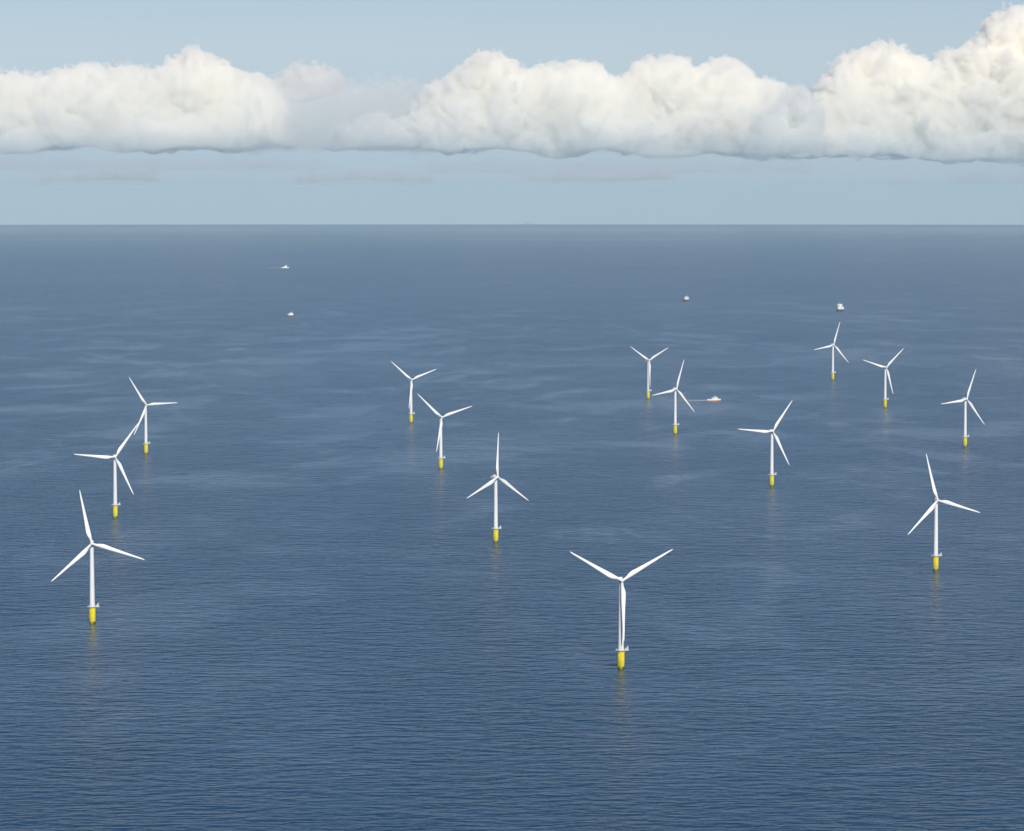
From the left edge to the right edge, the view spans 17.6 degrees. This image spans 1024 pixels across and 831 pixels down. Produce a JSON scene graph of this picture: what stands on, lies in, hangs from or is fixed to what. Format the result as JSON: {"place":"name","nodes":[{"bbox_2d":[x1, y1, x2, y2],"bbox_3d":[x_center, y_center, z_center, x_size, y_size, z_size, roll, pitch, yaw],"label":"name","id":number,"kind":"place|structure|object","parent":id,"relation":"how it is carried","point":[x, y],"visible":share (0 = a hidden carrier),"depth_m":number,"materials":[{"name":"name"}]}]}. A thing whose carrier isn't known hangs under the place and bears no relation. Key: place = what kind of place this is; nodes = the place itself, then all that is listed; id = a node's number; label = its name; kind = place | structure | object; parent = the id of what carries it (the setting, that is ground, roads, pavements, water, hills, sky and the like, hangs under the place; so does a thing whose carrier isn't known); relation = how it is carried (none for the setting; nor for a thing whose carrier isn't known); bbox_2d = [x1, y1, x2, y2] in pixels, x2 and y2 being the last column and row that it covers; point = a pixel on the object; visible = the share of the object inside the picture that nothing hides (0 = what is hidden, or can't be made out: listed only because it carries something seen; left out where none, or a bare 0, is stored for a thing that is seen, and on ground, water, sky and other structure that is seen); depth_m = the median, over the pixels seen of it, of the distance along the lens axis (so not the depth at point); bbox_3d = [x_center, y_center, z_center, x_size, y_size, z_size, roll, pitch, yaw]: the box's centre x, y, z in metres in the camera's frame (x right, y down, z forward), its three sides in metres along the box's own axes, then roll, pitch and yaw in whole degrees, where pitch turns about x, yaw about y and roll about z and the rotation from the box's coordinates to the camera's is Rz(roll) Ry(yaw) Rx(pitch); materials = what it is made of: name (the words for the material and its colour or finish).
{"place":"outdoors","nodes":[
{"label":"outdoors","id":0,"kind":"place"},
{"bbox_2d":[0,224,1023,830],"bbox_3d":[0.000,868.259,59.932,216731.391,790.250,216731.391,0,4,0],"label":"sea","id":1,"kind":"structure","parent":0,"point":[328,604],"depth_m":4633.59,"materials":[{"name":"blue liquid"}]},
{"bbox_2d":[52,492,143,622],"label":"wind turbine","id":2,"kind":"object","parent":1,"relation":"in","point":[92,606],"visible":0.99,"depth_m":3619.29,"materials":[{"name":"white paint"}]},
{"bbox_2d":[75,424,137,517],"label":"wind turbine","id":3,"kind":"object","parent":1,"relation":"in","point":[115,504],"visible":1,"depth_m":4785.80,"materials":[{"name":"white paint"}]},
{"bbox_2d":[129,377,176,453],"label":"wind turbine","id":4,"kind":"object","parent":1,"relation":"in","point":[145,443],"visible":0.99,"depth_m":5942.22,"materials":[{"name":"white paint"}]},
{"bbox_2d":[391,361,435,422],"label":"wind turbine","id":5,"kind":"object","parent":1,"relation":"in","point":[410,399],"visible":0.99,"depth_m":6731.26,"materials":[{"name":"white paint"}]},
{"bbox_2d":[418,394,471,468],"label":"wind turbine","id":6,"kind":"object","parent":1,"relation":"in","point":[440,457],"visible":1,"depth_m":5621.32,"materials":[{"name":"white paint"}]},
{"bbox_2d":[467,433,528,541],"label":"wind turbine","id":7,"kind":"object","parent":1,"relation":"in","point":[494,478],"visible":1,"depth_m":4453.72,"materials":[{"name":"white paint"}]},
{"bbox_2d":[571,549,672,668],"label":"wind turbine","id":8,"kind":"object","parent":1,"relation":"in","point":[620,650],"visible":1,"depth_m":3278.37,"materials":[{"name":"white paint"}]},
{"bbox_2d":[631,347,666,398],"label":"wind turbine","id":9,"kind":"object","parent":1,"relation":"in","point":[648,374],"visible":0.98,"depth_m":7496.52,"materials":[{"name":"white paint"}]},
{"bbox_2d":[652,361,694,433],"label":"wind turbine","id":10,"kind":"object","parent":1,"relation":"in","point":[674,389],"visible":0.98,"depth_m":6414.88,"materials":[{"name":"white paint"}]},
{"bbox_2d":[707,397,720,400],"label":"crew boat","id":11,"kind":"object","parent":1,"relation":"on","point":[714,398],"visible":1,"depth_m":7438.64,"materials":[{"name":"white paint"}]},
{"bbox_2d":[740,401,791,485],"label":"wind turbine","id":12,"kind":"object","parent":1,"relation":"in","point":[771,474],"visible":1,"depth_m":5293.16,"materials":[{"name":"white paint"}]},
{"bbox_2d":[814,323,848,379],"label":"wind turbine","id":13,"kind":"object","parent":1,"relation":"in","point":[832,372],"visible":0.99,"depth_m":8247.36,"materials":[{"name":"white paint"}]},
{"bbox_2d":[836,304,843,310],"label":"service ship","id":14,"kind":"object","parent":1,"relation":"on","point":[839,307],"visible":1,"depth_m":12969.89,"materials":[{"name":"white paint"}]},
{"bbox_2d":[864,348,903,407],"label":"wind turbine","id":15,"kind":"object","parent":1,"relation":"in","point":[885,399],"visible":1,"depth_m":7194.32,"materials":[{"name":"white paint"}]},
{"bbox_2d":[908,454,979,570],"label":"wind turbine","id":16,"kind":"object","parent":1,"relation":"in","point":[935,554],"visible":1,"depth_m":4123.10,"materials":[{"name":"white paint"}]},
{"bbox_2d":[942,370,984,446],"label":"wind turbine","id":17,"kind":"object","parent":1,"relation":"in","point":[965,400],"visible":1,"depth_m":6107.30,"materials":[{"name":"white paint"}]},
{"bbox_2d":[0,0,1023,224],"label":"sky","id":18,"kind":"structure","parent":0,"point":[113,112],"materials":[{"name":"blue"}]}
]}

